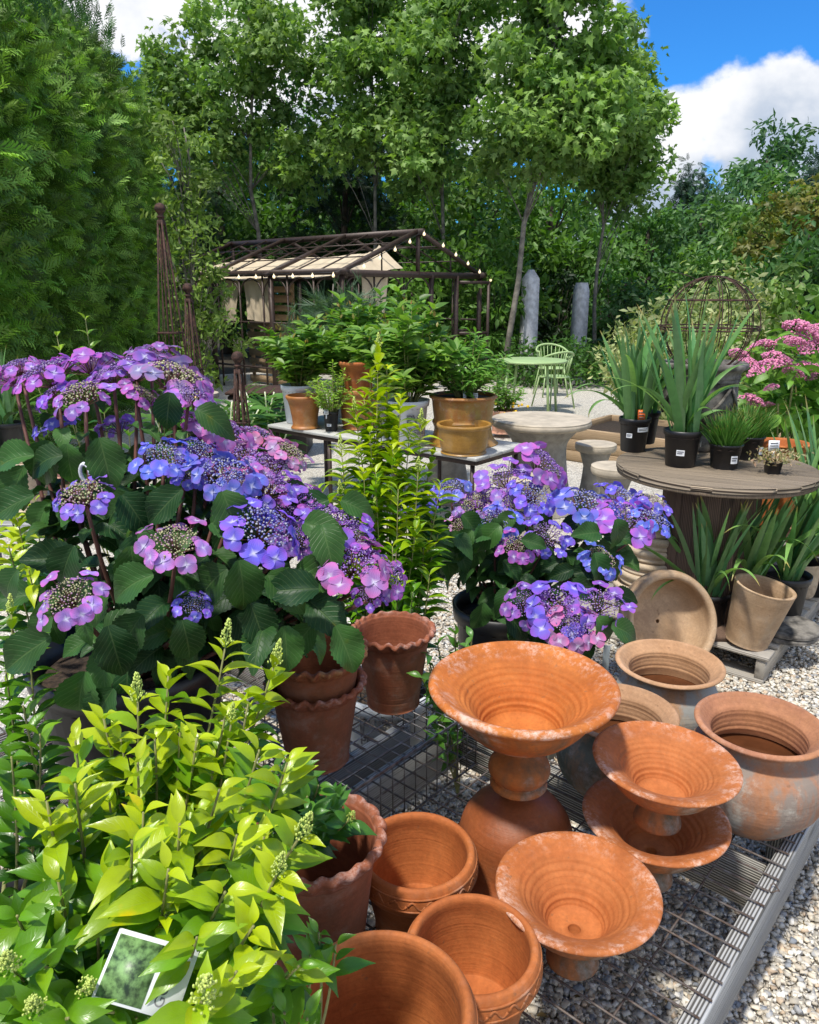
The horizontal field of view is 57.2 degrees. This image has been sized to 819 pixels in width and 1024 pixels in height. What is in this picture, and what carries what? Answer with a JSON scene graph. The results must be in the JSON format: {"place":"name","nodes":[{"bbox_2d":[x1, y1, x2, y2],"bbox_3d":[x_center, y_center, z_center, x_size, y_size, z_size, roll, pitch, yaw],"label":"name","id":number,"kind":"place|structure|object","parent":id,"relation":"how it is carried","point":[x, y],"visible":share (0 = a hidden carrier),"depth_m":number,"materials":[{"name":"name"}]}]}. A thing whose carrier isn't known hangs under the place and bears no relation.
{"place":"outdoors","nodes":[
{"label":"outdoors","id":0,"kind":"place"},
{"bbox_2d":[0,372,818,1023],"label":"gravel yard","id":1,"kind":"structure","parent":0,"point":[314,474],"depth_m":6.30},
{"bbox_2d":[0,348,39,447],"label":"potted iris","id":2,"kind":"object","parent":1,"relation":"on","point":[11,428],"visible":0.6,"depth_m":5.37,"materials":[{"name":"plant"}]},
{"bbox_2d":[0,495,89,853],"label":"golden privet","id":3,"kind":"object","parent":1,"relation":"on","point":[34,577],"visible":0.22,"depth_m":1.77,"materials":[{"name":"green plant"}]},
{"bbox_2d":[154,203,197,471],"bbox_3d":[-1.982,-1.356,6.271,0.257,2.284,0.257,5,17,16],"label":"obelisk trellis","id":4,"kind":"object","parent":1,"relation":"on","point":[160,209],"visible":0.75,"depth_m":6.12,"materials":[{"name":"metal"}]},
{"bbox_2d":[129,106,253,391],"bbox_3d":[-2.419,-2.718,8.663,1.177,3.560,1.053,0,16,0],"label":"slim young tree","id":5,"kind":"object","parent":1,"relation":"on","point":[191,229],"visible":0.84,"depth_m":8.40,"materials":[{"name":"green plant"}]},
{"bbox_2d":[0,660,409,866],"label":"display table","id":6,"kind":"object","parent":1,"relation":"on","point":[258,679],"visible":0.1,"depth_m":2.27,"materials":[{"name":"grey metal"}]},
{"bbox_2d":[0,746,278,869],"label":"wire basket","id":7,"kind":"object","parent":6,"relation":"on","point":[20,837],"visible":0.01,"depth_m":1.80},
{"bbox_2d":[0,341,406,815],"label":"hydrangea","id":8,"kind":"object","parent":7,"relation":"on","point":[173,607],"visible":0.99,"depth_m":1.47,"materials":[{"name":"purple plant"}]},
{"bbox_2d":[224,382,307,467],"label":"ginger clump","id":9,"kind":"object","parent":1,"relation":"on","point":[275,419],"visible":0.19,"depth_m":6.92,"materials":[{"name":"green plant"}]},
{"bbox_2d":[246,283,295,383],"bbox_3d":[-2.418,-3.120,13.253,1.250,1.750,0.110,13,21,39],"label":"slatted crate","id":10,"kind":"object","parent":1,"relation":"on","point":[254,361],"visible":0.27,"depth_m":13.39,"materials":[{"name":"brown wood"}]},
{"bbox_2d":[161,228,489,389],"bbox_3d":[-1.637,-3.761,13.953,5.370,2.588,3.761,13,21,39],"label":"pergola","id":11,"kind":"object","parent":1,"relation":"on","point":[346,273],"visible":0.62,"depth_m":12.75,"materials":[{"name":"brown paint"}]},
{"bbox_2d":[180,254,366,280],"bbox_3d":[-2.596,-4.210,12.998,4.400,0.409,0.991,13,21,39],"label":"roof shade","id":12,"kind":"object","parent":11,"relation":"attached to","point":[320,263],"visible":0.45,"depth_m":12.58,"materials":[{"name":"fabric"}]},
{"bbox_2d":[275,271,395,394],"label":"young pine","id":13,"kind":"object","parent":1,"relation":"on","point":[328,302],"visible":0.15,"depth_m":9.00,"materials":[{"name":"green plant"}]},
{"bbox_2d":[299,0,428,248],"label":"maple tree","id":14,"kind":"object","parent":1,"relation":"on","point":[351,74],"visible":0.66,"depth_m":14.30,"materials":[{"name":"green plant"}]},
{"bbox_2d":[310,332,460,751],"bbox_3d":[-0.061,0.167,2.502,0.478,1.474,0.588,-10,19,-32],"label":"golden privet","id":15,"kind":"object","parent":1,"relation":"on","point":[421,579],"visible":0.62,"depth_m":2.46,"materials":[{"name":"green plant"}]},
{"bbox_2d":[268,415,520,507],"bbox_3d":[-0.155,-0.292,5.633,1.996,0.599,0.616,13,21,38],"label":"potting table","id":16,"kind":"object","parent":1,"relation":"on","point":[500,449],"visible":0.43,"depth_m":5.43,"materials":[{"name":"grey paint"}]},
{"bbox_2d":[252,313,340,423],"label":"nursery shrub","id":17,"kind":"object","parent":16,"relation":"on","point":[294,368],"visible":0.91,"depth_m":5.79,"materials":[{"name":"green plant"}]},
{"bbox_2d":[285,393,319,429],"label":"terracotta pot","id":18,"kind":"object","parent":16,"relation":"on","point":[304,412],"visible":0.88,"depth_m":5.67,"materials":[{"name":"brown ceramic"}]},
{"bbox_2d":[303,359,355,431],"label":"feathery plant","id":19,"kind":"object","parent":16,"relation":"on","point":[331,408],"visible":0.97,"depth_m":5.56,"materials":[{"name":"green plant"}]},
{"bbox_2d":[291,290,395,422],"bbox_3d":[-0.458,-1.213,5.895,0.911,1.020,0.970,0,16,0],"label":"nursery shrub","id":20,"kind":"object","parent":16,"relation":"on","point":[337,353],"visible":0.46,"depth_m":5.69,"materials":[{"name":"green plant"}]},
{"bbox_2d":[333,283,444,416],"bbox_3d":[-0.179,-1.286,6.053,0.899,1.070,0.883,9,19,28],"label":"nursery shrub","id":21,"kind":"object","parent":16,"relation":"on","point":[395,300],"visible":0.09,"depth_m":5.93,"materials":[{"name":"green plant"}]},
{"bbox_2d":[340,298,471,446],"bbox_3d":[-0.019,-0.925,5.009,0.857,0.965,0.808,0,16,0],"label":"nursery shrub","id":22,"kind":"object","parent":16,"relation":"on","point":[409,356],"visible":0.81,"depth_m":4.89,"materials":[{"name":"green plant"}]},
{"bbox_2d":[428,420,497,447],"bbox_3d":[0.367,-0.555,5.188,0.494,0.156,0.491,0,16,0],"label":"planter","id":23,"kind":"object","parent":16,"relation":"on","point":[492,441],"visible":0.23,"depth_m":5.09,"materials":[{"name":"ceramic"}]},
{"bbox_2d":[425,327,513,424],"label":"planter plant","id":24,"kind":"object","parent":23,"relation":"on","point":[463,401],"visible":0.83,"depth_m":4.98,"materials":[{"name":"green plant"}]},
{"bbox_2d":[436,419,491,456],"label":"terracotta pot","id":25,"kind":"object","parent":16,"relation":"on","point":[464,442],"visible":1,"depth_m":4.75,"materials":[{"name":"ceramic"}]},
{"bbox_2d":[0,567,818,1023],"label":"gravel stones","id":26,"kind":"object","parent":1,"relation":"on","point":[776,947],"visible":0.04,"depth_m":1.92,"materials":[{"name":"gravel"}]},
{"bbox_2d":[355,0,521,341],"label":"maple tree","id":27,"kind":"object","parent":1,"relation":"on","point":[425,131],"visible":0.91,"depth_m":13.56,"materials":[{"name":"green plant"}]},
{"bbox_2d":[384,199,561,364],"bbox_3d":[1.039,-4.434,14.972,3.739,3.330,2.894,-3,17,-12],"label":"laurel","id":28,"kind":"object","parent":1,"relation":"on","point":[474,242],"visible":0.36,"depth_m":14.42,"materials":[{"name":"green plant"}]},
{"bbox_2d":[458,234,525,378],"bbox_3d":[1.599,-3.759,14.102,1.563,2.757,1.195,0,16,0],"label":"laurel","id":29,"kind":"object","parent":1,"relation":"on","point":[499,317],"visible":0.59,"depth_m":13.89,"materials":[{"name":"green plant"}]},
{"bbox_2d":[517,270,539,380],"bbox_3d":[2.222,-3.463,13.990,0.442,2.006,0.382,0,16,0],"label":"stone post","id":30,"kind":"object","parent":1,"relation":"on","point":[530,300],"visible":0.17,"depth_m":13.82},
{"bbox_2d":[401,441,673,658],"bbox_3d":[0.500,0.315,2.751,1.068,1.051,0.920,0,16,0],"label":"hydrangea","id":31,"kind":"object","parent":1,"relation":"on","point":[516,600],"visible":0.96,"depth_m":2.72,"materials":[{"name":"purple plant"}]},
{"bbox_2d":[492,411,591,518],"bbox_3d":[0.980,-0.365,5.699,0.747,0.701,0.747,0,16,0],"label":"stone table","id":32,"kind":"object","parent":1,"relation":"on","point":[555,431],"visible":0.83,"depth_m":5.48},
{"bbox_2d":[274,668,818,1023],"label":"display table","id":33,"kind":"object","parent":1,"relation":"on","point":[758,891],"visible":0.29,"depth_m":1.77,"materials":[{"name":"grey metal"}]},
{"bbox_2d":[0,593,150,1023],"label":"golden privet","id":34,"kind":"object","parent":33,"relation":"on","point":[40,968],"visible":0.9,"depth_m":0.82,"materials":[{"name":"green plant"}]},
{"bbox_2d":[7,618,339,1023],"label":"golden privet","id":35,"kind":"object","parent":33,"relation":"on","point":[186,859],"visible":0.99,"depth_m":0.85,"materials":[{"name":"green plant"}]},
{"bbox_2d":[92,928,198,1015],"bbox_3d":[-0.260,0.456,0.742,0.091,0.057,0.051,2,16,5],"label":"name card","id":36,"kind":"object","parent":35,"relation":"attached to","point":[132,955],"visible":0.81,"depth_m":0.74,"materials":[{"name":"paper"}]},
{"bbox_2d":[264,917,375,1023],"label":"golden privet","id":37,"kind":"object","parent":33,"relation":"on","point":[287,1007],"visible":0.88,"depth_m":0.91,"materials":[{"name":"green plant"}]},
{"bbox_2d":[256,793,386,972],"bbox_3d":[-0.177,0.747,1.452,0.271,0.315,0.270,0,16,0],"label":"wavy rim pot","id":38,"kind":"object","parent":33,"relation":"on","point":[333,900],"visible":0.26,"depth_m":1.38,"materials":[{"name":"ceramic"}]},
{"bbox_2d":[251,754,376,857],"bbox_3d":[-0.230,0.640,1.487,0.211,0.496,0.461,-7,18,-21],"label":"golden privet","id":39,"kind":"object","parent":38,"relation":"in","point":[332,819],"visible":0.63,"depth_m":1.31,"materials":[{"name":"green plant"}]},
{"bbox_2d":[221,665,476,816],"bbox_3d":[-0.200,0.641,2.032,0.505,0.183,0.604,14,21,39],"label":"wire basket","id":40,"kind":"object","parent":33,"relation":"on","point":[365,783],"visible":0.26,"depth_m":1.95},
{"bbox_2d":[262,666,366,774],"bbox_3d":[-0.224,0.496,1.811,0.247,0.220,0.245,0,16,0],"label":"wavy rim pot","id":41,"kind":"object","parent":40,"relation":"on","point":[323,729],"visible":0.7,"depth_m":1.73,"materials":[{"name":"ceramic"}]},
{"bbox_2d":[276,634,367,703],"bbox_3d":[-0.221,0.425,1.795,0.247,0.215,0.245,0,16,0],"label":"wavy rim pot","id":42,"kind":"object","parent":41,"relation":"on","point":[311,680],"visible":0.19,"depth_m":1.70,"materials":[{"name":"ceramic"}]},
{"bbox_2d":[351,610,435,714],"bbox_3d":[-0.044,0.418,2.059,0.234,0.230,0.233,0,16,0],"label":"wavy rim pot","id":43,"kind":"object","parent":40,"relation":"on","point":[396,642],"visible":0.91,"depth_m":2.02,"materials":[{"name":"ceramic"}]},
{"bbox_2d":[407,622,472,796],"bbox_3d":[0.107,0.657,2.168,0.140,0.725,0.420,7,18,22],"label":"trailing vine","id":44,"kind":"object","parent":40,"relation":"in","point":[442,739],"visible":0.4,"depth_m":2.10,"materials":[{"name":"green plant"}]},
{"bbox_2d":[298,930,478,1023],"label":"rolled rim pot","id":45,"kind":"object","parent":33,"relation":"on","point":[407,978],"visible":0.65,"depth_m":1.23,"materials":[{"name":"ceramic"}]},
{"bbox_2d":[369,812,478,932],"bbox_3d":[0.015,0.779,1.567,0.255,0.186,0.255,0,16,0],"label":"rolled rim pot","id":46,"kind":"object","parent":33,"relation":"on","point":[424,860],"visible":0.59,"depth_m":1.63,"materials":[{"name":"ceramic"}]},
{"bbox_2d":[407,893,542,1023],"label":"rolled rim pot","id":47,"kind":"object","parent":33,"relation":"on","point":[489,947],"visible":0.68,"depth_m":1.41,"materials":[{"name":"ceramic"}]},
{"bbox_2d":[457,784,572,898],"bbox_3d":[0.245,0.718,1.726,0.353,0.214,0.351,0,16,0],"label":"bell jar","id":48,"kind":"object","parent":33,"relation":"on","point":[494,825],"visible":0.33,"depth_m":1.65,"materials":[{"name":"ceramic"}]},
{"bbox_2d":[428,641,620,800],"bbox_3d":[0.245,0.491,1.654,0.409,0.264,0.407,0,16,0],"label":"terracotta bowl","id":49,"kind":"object","parent":48,"relation":"on","point":[522,710],"visible":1,"depth_m":1.67,"materials":[{"name":"ceramic"}]},
{"bbox_2d":[495,831,662,980],"bbox_3d":[0.325,0.808,1.476,0.316,0.181,0.314,0,16,0],"label":"terracotta bowl","id":50,"kind":"object","parent":33,"relation":"on","point":[583,904],"visible":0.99,"depth_m":1.49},
{"bbox_2d":[556,683,679,795],"bbox_3d":[0.550,0.629,1.992,0.317,0.236,0.315,0,16,0],"label":"belly pot","id":51,"kind":"object","parent":33,"relation":"on","point":[581,771],"visible":0.3,"depth_m":1.96,"materials":[{"name":"ceramic"}]},
{"bbox_2d":[582,776,731,892],"bbox_3d":[0.545,0.751,1.689,0.316,0.171,0.314,0,16,0],"label":"terracotta bowl","id":52,"kind":"object","parent":33,"relation":"on","point":[702,838],"visible":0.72,"depth_m":1.67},
{"bbox_2d":[592,721,742,835],"bbox_3d":[0.551,0.609,1.642,0.310,0.161,0.308,2,16,-1],"label":"terracotta bowl","id":53,"kind":"object","parent":52,"relation":"on","point":[664,776],"visible":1,"depth_m":1.66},
{"bbox_2d":[615,639,725,729],"bbox_3d":[0.765,0.553,2.240,0.310,0.241,0.308,0,16,0],"label":"belly pot","id":54,"kind":"object","parent":33,"relation":"on","point":[683,679],"visible":0.72,"depth_m":2.27,"materials":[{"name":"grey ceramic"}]},
{"bbox_2d":[693,691,818,840],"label":"belly pot","id":55,"kind":"object","parent":33,"relation":"on","point":[769,744],"visible":0.88,"depth_m":1.78,"materials":[{"name":"orange ceramic"}]},
{"bbox_2d":[494,330,617,389],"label":"boxwood","id":56,"kind":"object","parent":1,"relation":"on","point":[581,362],"visible":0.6,"depth_m":13.14,"materials":[{"name":"green plant"}]},
{"bbox_2d":[458,0,660,380],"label":"maple tree","id":57,"kind":"object","parent":1,"relation":"on","point":[557,101],"visible":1,"depth_m":12.06,"materials":[{"name":"green plant"}]},
{"bbox_2d":[575,440,616,503],"bbox_3d":[1.470,-0.322,5.981,0.323,0.461,0.323,0,16,0],"label":"stone stool","id":58,"kind":"object","parent":1,"relation":"on","point":[591,451],"visible":0.79,"depth_m":5.90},
{"bbox_2d":[567,28,682,361],"bbox_3d":[3.743,-5.678,14.262,2.604,6.098,2.430,0,16,0],"label":"maple tree","id":59,"kind":"object","parent":1,"relation":"on","point":[632,175],"visible":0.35,"depth_m":13.58,"materials":[{"name":"green plant"}]},
{"bbox_2d":[581,277,692,370],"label":"leafy bush","id":60,"kind":"object","parent":1,"relation":"on","point":[626,298],"visible":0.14,"depth_m":13.53,"materials":[{"name":"green plant"}]},
{"bbox_2d":[566,415,789,461],"bbox_3d":[3.004,-0.522,6.899,3.020,0.326,1.040,13,21,38],"label":"raised bed","id":61,"kind":"object","parent":1,"relation":"on","point":[606,428],"visible":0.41,"depth_m":7.37,"materials":[{"name":"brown wood"}]},
{"bbox_2d":[552,542,818,684],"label":"pallet","id":62,"kind":"object","parent":1,"relation":"on","point":[768,659],"visible":0.2,"depth_m":3.26,"materials":[{"name":"grey wood"}]},
{"bbox_2d":[618,570,716,651],"bbox_3d":[1.095,0.470,3.231,0.442,0.440,0.156,-4,-7,-13],"label":"wide bowl","id":63,"kind":"object","parent":62,"relation":"on","point":[680,607],"visible":0.68,"depth_m":3.27,"materials":[{"name":"beige ceramic"}]},
{"bbox_2d":[644,493,785,626],"bbox_3d":[1.320,0.198,3.379,0.618,0.644,0.708,12,20,34],"label":"potted iris","id":64,"kind":"object","parent":62,"relation":"on","point":[710,572],"visible":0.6,"depth_m":3.26,"materials":[{"name":"plant"}]},
{"bbox_2d":[616,447,818,641],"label":"spool table","id":65,"kind":"object","parent":62,"relation":"on","point":[721,493],"visible":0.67,"depth_m":3.26,"materials":[{"name":"brown wood"}]},
{"bbox_2d":[564,309,687,452],"bbox_3d":[1.047,-0.646,3.646,0.577,0.694,0.587,-4,17,-14],"label":"potted iris","id":66,"kind":"object","parent":65,"relation":"on","point":[633,404],"visible":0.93,"depth_m":3.60,"materials":[{"name":"plant"}]},
{"bbox_2d":[602,284,761,467],"bbox_3d":[1.176,-0.604,3.316,0.667,0.798,0.538,10,19,31],"label":"potted iris","id":67,"kind":"object","parent":65,"relation":"on","point":[683,410],"visible":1,"depth_m":3.26,"materials":[{"name":"plant"}]},
{"bbox_2d":[659,358,749,452],"bbox_3d":[1.430,-0.525,3.714,0.417,0.431,0.417,0,16,0],"label":"stone urn","id":68,"kind":"object","parent":65,"relation":"on","point":[728,397],"visible":0.33,"depth_m":3.55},
{"bbox_2d":[659,275,761,364],"bbox_3d":[1.440,-0.898,3.605,0.465,0.455,0.465,0,16,0],"label":"wire sphere","id":69,"kind":"object","parent":68,"relation":"on","point":[753,328],"visible":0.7,"depth_m":3.54,"materials":[{"name":"metal"}]},
{"bbox_2d":[725,573,796,651],"bbox_3d":[1.486,0.438,3.224,0.250,0.269,0.248,9,20,-3],"label":"tan pot","id":70,"kind":"object","parent":62,"relation":"on","point":[757,613],"visible":0.98,"depth_m":3.16,"materials":[{"name":"ceramic"}]},
{"bbox_2d":[726,447,818,615],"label":"potted iris","id":71,"kind":"object","parent":62,"relation":"on","point":[796,577],"visible":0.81,"depth_m":3.37,"materials":[{"name":"green plastic"}]},
{"bbox_2d":[732,493,818,578],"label":"potted iris","id":72,"kind":"object","parent":62,"relation":"on","point":[760,558],"visible":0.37,"depth_m":3.24,"materials":[{"name":"green plant"}]},
{"bbox_2d":[770,396,818,597],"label":"potted iris","id":73,"kind":"object","parent":62,"relation":"on","point":[813,562],"visible":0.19,"depth_m":3.71,"materials":[{"name":"green plant"}]},
{"bbox_2d":[587,245,804,419],"bbox_3d":[3.249,-1.837,8.442,2.457,2.202,1.925,-6,17,-21],"label":"dogwood","id":74,"kind":"object","parent":1,"relation":"on","point":[714,306],"visible":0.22,"depth_m":8.21,"materials":[{"name":"green plant"}]},
{"bbox_2d":[710,294,818,469],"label":"pink hydrangea","id":75,"kind":"object","parent":1,"relation":"on","point":[779,375],"visible":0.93,"depth_m":4.83,"materials":[{"name":"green plant"}]},
{"bbox_2d":[739,284,818,432],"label":"viburnum","id":76,"kind":"object","parent":1,"relation":"on","point":[787,302],"visible":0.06,"depth_m":7.67,"materials":[{"name":"pink plant"}]},
{"bbox_2d":[759,246,818,358],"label":"viburnum","id":77,"kind":"object","parent":1,"relation":"on","point":[796,273],"visible":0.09,"depth_m":8.19,"materials":[{"name":"green plant"}]},
{"bbox_2d":[98,329,746,375],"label":"ground","id":78,"kind":"structure","parent":0,"point":[228,369],"depth_m":18.53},
{"bbox_2d":[0,75,63,444],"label":"arborvitae","id":79,"kind":"object","parent":78,"relation":"on","point":[13,309],"visible":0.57,"depth_m":6.08,"materials":[{"name":"green plant"}]},
{"bbox_2d":[0,0,123,447],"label":"arborvitae","id":80,"kind":"object","parent":78,"relation":"on","point":[36,177],"visible":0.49,"depth_m":7.63,"materials":[{"name":"green plant"}]},
{"bbox_2d":[0,0,158,435],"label":"arborvitae","id":81,"kind":"object","parent":78,"relation":"on","point":[115,298],"visible":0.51,"depth_m":9.26,"materials":[{"name":"green plant"}]},
{"bbox_2d":[5,0,187,404],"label":"arborvitae","id":82,"kind":"object","parent":78,"relation":"on","point":[137,171],"visible":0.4,"depth_m":10.82,"materials":[{"name":"green plant"}]},
{"bbox_2d":[49,0,187,386],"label":"arborvitae","id":83,"kind":"object","parent":78,"relation":"on","point":[108,33],"visible":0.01,"depth_m":13.14,"materials":[{"name":"green plant"}]},
{"bbox_2d":[132,64,238,345],"bbox_3d":[-5.835,-6.986,17.770,3.623,6.649,2.755,0,16,0],"label":"conifer","id":84,"kind":"object","parent":78,"relation":"on","point":[211,194],"visible":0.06,"depth_m":17.53,"materials":[{"name":"green plant"}]},
{"bbox_2d":[127,0,352,366],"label":"maple tree","id":85,"kind":"object","parent":78,"relation":"on","point":[259,46],"visible":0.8,"depth_m":14.97,"materials":[{"name":"green plant"}]},
{"bbox_2d":[168,92,335,353],"bbox_3d":[-4.798,-7.579,20.014,6.482,6.553,4.764,0,16,0],"label":"woodland tree","id":86,"kind":"object","parent":78,"relation":"on","point":[236,221],"visible":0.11,"depth_m":19.27,"materials":[{"name":"green plant"}]},
{"bbox_2d":[205,87,391,335],"bbox_3d":[-3.065,-7.875,20.440,6.086,6.856,4.814,0,16,0],"label":"woodland tree","id":87,"kind":"object","parent":78,"relation":"on","point":[293,198],"visible":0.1,"depth_m":19.68,"materials":[{"name":"green plant"}]},
{"bbox_2d":[270,133,420,321],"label":"tree","id":88,"kind":"object","parent":78,"relation":"on","point":[340,222],"visible":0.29,"depth_m":17.78,"materials":[{"name":"green plant"}]},
{"bbox_2d":[52,126,726,331],"bbox_3d":[6.024,-11.727,31.841,56.882,8.868,10.355,0,16,0],"label":"distant wood","id":89,"kind":"object","parent":78,"relation":"on","point":[325,225],"depth_m":30.54,"materials":[{"name":"green plant"}]},
{"bbox_2d":[303,141,509,310],"bbox_3d":[0.014,-7.318,20.474,6.382,6.361,5.296,0,16,0],"label":"woodland tree","id":90,"kind":"object","parent":78,"relation":"on","point":[357,228],"visible":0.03,"depth_m":19.55,"materials":[{"name":"green plant"}]},
{"bbox_2d":[386,152,592,332],"bbox_3d":[1.829,-6.155,18.868,5.514,5.299,4.491,0,16,0],"label":"woodland tree","id":91,"kind":"object","parent":78,"relation":"on","point":[460,205],"visible":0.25,"depth_m":18.09,"materials":[{"name":"green plant"}]},
{"bbox_2d":[450,174,660,341],"bbox_3d":[3.660,-6.421,19.979,5.998,5.386,4.556,0,16,0],"label":"woodland tree","id":92,"kind":"object","parent":78,"relation":"on","point":[551,219],"visible":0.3,"depth_m":18.95,"materials":[{"name":"green plant"}]},
{"bbox_2d":[535,266,609,357],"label":"leafy bush","id":93,"kind":"object","parent":78,"relation":"on","point":[547,325],"visible":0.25,"depth_m":18.27,"materials":[{"name":"green plant"}]},
{"bbox_2d":[517,182,660,325],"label":"woodland tree","id":94,"kind":"object","parent":78,"relation":"on","point":[584,223],"visible":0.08,"depth_m":22.11,"materials":[{"name":"green plant"}]},
{"bbox_2d":[555,262,657,356],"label":"leafy bush","id":95,"kind":"object","parent":78,"relation":"on","point":[610,282],"visible":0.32,"depth_m":16.69,"materials":[{"name":"green plant"}]},
{"bbox_2d":[583,198,695,303],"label":"woodland tree","id":96,"kind":"object","parent":78,"relation":"on","point":[660,229],"visible":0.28,"depth_m":22.20,"materials":[{"name":"green plant"}]},
{"bbox_2d":[638,154,724,274],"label":"conifer","id":97,"kind":"object","parent":78,"relation":"on","point":[682,189],"visible":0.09,"depth_m":30.27,"materials":[{"name":"green plant"}]},
{"bbox_2d":[644,180,737,297],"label":"woodland tree","id":98,"kind":"object","parent":78,"relation":"on","point":[685,232],"visible":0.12,"depth_m":27.42,"materials":[{"name":"green plant"}]},
{"bbox_2d":[622,230,774,356],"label":"woodland tree","id":99,"kind":"object","parent":78,"relation":"on","point":[707,269],"visible":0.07,"depth_m":16.71,"materials":[{"name":"green plant"}]},
{"bbox_2d":[659,160,814,317],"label":"woodland tree","id":100,"kind":"object","parent":78,"relation":"on","point":[739,211],"visible":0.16,"depth_m":20.34,"materials":[{"name":"green plant"}]},
{"bbox_2d":[678,108,818,220],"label":"woodland tree","id":101,"kind":"object","parent":78,"relation":"on","point":[741,173],"visible":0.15,"depth_m":35.90,"materials":[{"name":"green plant"}]},
{"bbox_2d":[685,213,818,373],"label":"woodland tree","id":102,"kind":"object","parent":78,"relation":"on","point":[808,255],"visible":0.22,"depth_m":12.69,"materials":[{"name":"green plant"}]},
{"bbox_2d":[723,172,818,290],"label":"orange maple","id":103,"kind":"object","parent":78,"relation":"on","point":[751,242],"visible":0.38,"depth_m":14.82,"materials":[{"name":"green plant"}]},
{"bbox_2d":[64,0,818,293],"label":"sky","id":104,"kind":"structure","parent":0,"point":[729,63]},
{"bbox_2d":[698,405,768,469],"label":"potted grass","id":105,"kind":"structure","parent":0,"point":[727,437],"depth_m":3.27,"materials":[{"name":"plant"}]},
{"bbox_2d":[720,400,785,460],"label":"potted grass","id":106,"kind":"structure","parent":0,"point":[757,437],"depth_m":3.45,"materials":[{"name":"plant"}]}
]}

